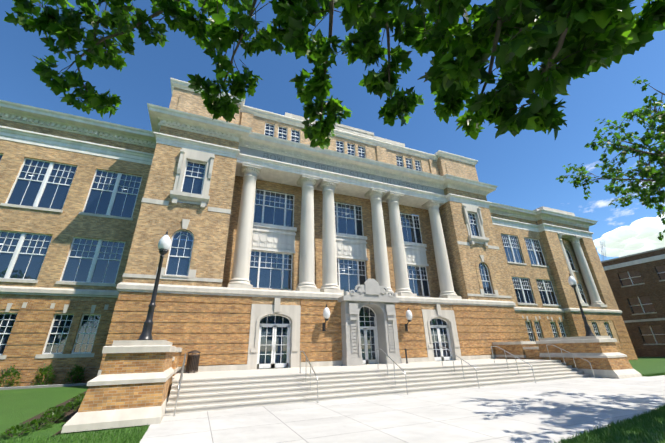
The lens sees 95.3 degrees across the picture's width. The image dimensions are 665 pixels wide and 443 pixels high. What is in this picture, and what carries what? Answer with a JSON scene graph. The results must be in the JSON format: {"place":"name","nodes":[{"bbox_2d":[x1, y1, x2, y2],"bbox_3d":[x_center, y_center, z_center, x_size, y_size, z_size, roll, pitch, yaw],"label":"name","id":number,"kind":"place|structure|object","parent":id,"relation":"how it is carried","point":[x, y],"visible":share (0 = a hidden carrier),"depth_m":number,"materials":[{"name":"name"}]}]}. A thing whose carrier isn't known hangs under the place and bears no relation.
{"place":"outdoors","nodes":[
{"label":"outdoors","id":0,"kind":"place"},
{"bbox_2d":[0,383,88,442],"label":"lawn","id":1,"kind":"structure","parent":0,"point":[21,404],"depth_m":11.18,"materials":[{"name":"green plant"}]},
{"bbox_2d":[0,363,85,437],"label":"shrubs","id":2,"kind":"object","parent":1,"relation":"on","point":[55,412],"visible":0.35,"depth_m":11.18,"materials":[{"name":"green plant"}]},
{"bbox_2d":[0,87,637,386],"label":"brick walls","id":3,"kind":"structure","parent":0,"point":[214,330],"depth_m":19.97,"materials":[{"name":"brown brick"}]},
{"bbox_2d":[0,78,597,266],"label":"cornice","id":4,"kind":"structure","parent":3,"relation":"attached to","point":[273,238],"depth_m":23.76,"materials":[{"name":"beige stone"}]},
{"bbox_2d":[0,123,611,368],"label":"windows","id":5,"kind":"structure","parent":3,"relation":"in","point":[42,183],"depth_m":20.35,"materials":[{"name":"glass"}]},
{"bbox_2d":[405,308,411,330],"bbox_3d":[5.481,7.046,21.902,0.478,1.653,0.742,8,-25,-21],"label":"wall lamp","id":6,"kind":"object","parent":3,"relation":"attached to","point":[409,315],"visible":1,"depth_m":21.77,"materials":[{"name":"white glass"}]},
{"bbox_2d":[0,0,664,260],"label":"sky","id":7,"kind":"structure","parent":0,"point":[525,167],"materials":[{"name":"blue"}]},
{"bbox_2d":[1,357,664,442],"bbox_3d":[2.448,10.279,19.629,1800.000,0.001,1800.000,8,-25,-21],"label":"ground","id":8,"kind":"structure","parent":0,"point":[83,432],"depth_m":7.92,"materials":[{"name":"green plant"}]},
{"bbox_2d":[61,340,181,432],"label":"cheek wall","id":9,"kind":"structure","parent":8,"relation":"on","point":[130,385],"depth_m":9.02,"materials":[{"name":"brick"}]},
{"bbox_2d":[137,230,170,339],"bbox_3d":[-6.457,2.202,11.150,0.480,4.080,0.480,8,-25,-21],"label":"lamp post","id":10,"kind":"object","parent":9,"relation":"on","point":[164,244],"visible":0.96,"depth_m":10.91,"materials":[{"name":"black metal"}]},
{"bbox_2d":[0,112,621,375],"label":"stone trim","id":11,"kind":"structure","parent":8,"relation":"on","point":[375,297],"depth_m":20.00,"materials":[{"name":"beige stone"}]},
{"bbox_2d":[322,304,329,330],"bbox_3d":[-0.431,6.213,19.598,0.478,1.653,0.742,8,-25,-21],"label":"wall lamp","id":12,"kind":"object","parent":11,"relation":"attached to","point":[326,313],"visible":1,"depth_m":19.46,"materials":[{"name":"white glass"}]},
{"bbox_2d":[165,359,590,414],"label":"steps","id":13,"kind":"structure","parent":8,"relation":"on","point":[213,390],"depth_m":13.66,"materials":[{"name":"beige concrete"}]},
{"bbox_2d":[173,353,185,415],"bbox_3d":[-5.559,5.834,11.087,0.090,1.841,2.416,8,-25,-21],"label":"handrail","id":14,"kind":"object","parent":13,"relation":"on","point":[180,380],"visible":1,"depth_m":10.67,"materials":[{"name":"metal"}]},
{"bbox_2d":[185,350,200,372],"bbox_3d":[-7.278,7.298,15.804,0.650,1.080,0.650,8,-25,-21],"label":"trash can","id":15,"kind":"object","parent":13,"relation":"on","point":[192,364],"visible":1,"depth_m":15.61,"materials":[{"name":"brown metal"}]},
{"bbox_2d":[300,351,318,402],"bbox_3d":[-1.032,6.472,12.851,0.090,1.841,2.416,8,-25,-21],"label":"handrail","id":16,"kind":"object","parent":13,"relation":"on","point":[310,372],"visible":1,"depth_m":12.60,"materials":[{"name":"metal"}]},
{"bbox_2d":[376,349,408,394],"bbox_3d":[2.756,7.005,14.328,0.090,1.841,2.416,8,-25,-21],"label":"handrail","id":17,"kind":"object","parent":13,"relation":"on","point":[394,368],"visible":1,"depth_m":14.10,"materials":[{"name":"metal"}]},
{"bbox_2d":[440,347,479,387],"bbox_3d":[6.544,7.539,15.804,0.090,1.841,2.416,8,-25,-21],"label":"handrail","id":18,"kind":"object","parent":13,"relation":"on","point":[461,363],"visible":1,"depth_m":15.65,"materials":[{"name":"metal"}]},
{"bbox_2d":[491,346,535,382],"bbox_3d":[10.193,8.053,17.226,0.090,1.841,2.416,8,-25,-21],"label":"handrail","id":19,"kind":"object","parent":13,"relation":"on","point":[515,360],"visible":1,"depth_m":17.12,"materials":[{"name":"metal"}]},
{"bbox_2d":[546,345,594,377],"bbox_3d":[14.858,8.710,19.044,0.090,1.841,2.416,8,-25,-21],"label":"handrail","id":20,"kind":"object","parent":13,"relation":"on","point":[572,356],"visible":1,"depth_m":18.88,"materials":[{"name":"metal"}]},
{"bbox_2d":[600,235,605,260],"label":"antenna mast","id":21,"kind":"object","parent":8,"relation":"on","point":[601,249],"visible":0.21,"depth_m":54.38,"materials":[{"name":"metal"}]},
{"bbox_2d":[601,247,664,356],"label":"building","id":22,"kind":"structure","parent":8,"relation":"on","point":[636,281],"depth_m":43.03,"materials":[{"name":"brick"}]},
{"bbox_2d":[182,188,537,224],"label":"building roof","id":23,"kind":"structure","parent":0,"point":[334,201],"depth_m":37.79,"materials":[{"name":"grey stone"}]},
{"bbox_2d":[139,375,664,442],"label":"pavement","id":24,"kind":"structure","parent":0,"point":[552,411],"depth_m":8.88,"materials":[{"name":"concrete"}]},
{"bbox_2d":[4,0,664,148],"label":"tree","id":25,"kind":"object","parent":24,"relation":"on","point":[574,39],"visible":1,"depth_m":4.49,"materials":[{"name":"green plant"}]},
{"bbox_2d":[492,336,641,378],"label":"cheek wall","id":26,"kind":"structure","parent":24,"relation":"on","point":[603,356],"depth_m":18.84,"materials":[{"name":"brick"}]},
{"bbox_2d":[568,273,594,335],"bbox_3d":[16.325,5.411,20.028,0.480,4.080,0.480,8,-25,-21],"label":"lamp post","id":27,"kind":"object","parent":26,"relation":"on","point":[572,282],"visible":0.96,"depth_m":19.87,"materials":[{"name":"black metal"}]},
{"bbox_2d":[227,162,606,306],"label":"columns","id":28,"kind":"structure","parent":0,"point":[249,172],"depth_m":23.98,"materials":[{"name":"white stone"}]},
{"bbox_2d":[569,358,664,442],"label":"lawn","id":29,"kind":"structure","parent":0,"point":[649,366],"depth_m":21.28,"materials":[{"name":"green plant"}]},
{"bbox_2d":[556,76,664,240],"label":"tree","id":30,"kind":"object","parent":29,"relation":"on","point":[647,171],"visible":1,"depth_m":10.78,"materials":[{"name":"green plant"}]},
{"bbox_2d":[593,214,664,256],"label":"cloud","id":31,"kind":"structure","parent":0,"point":[639,235],"depth_m":584.15,"materials":[{"name":"white"}]}
]}

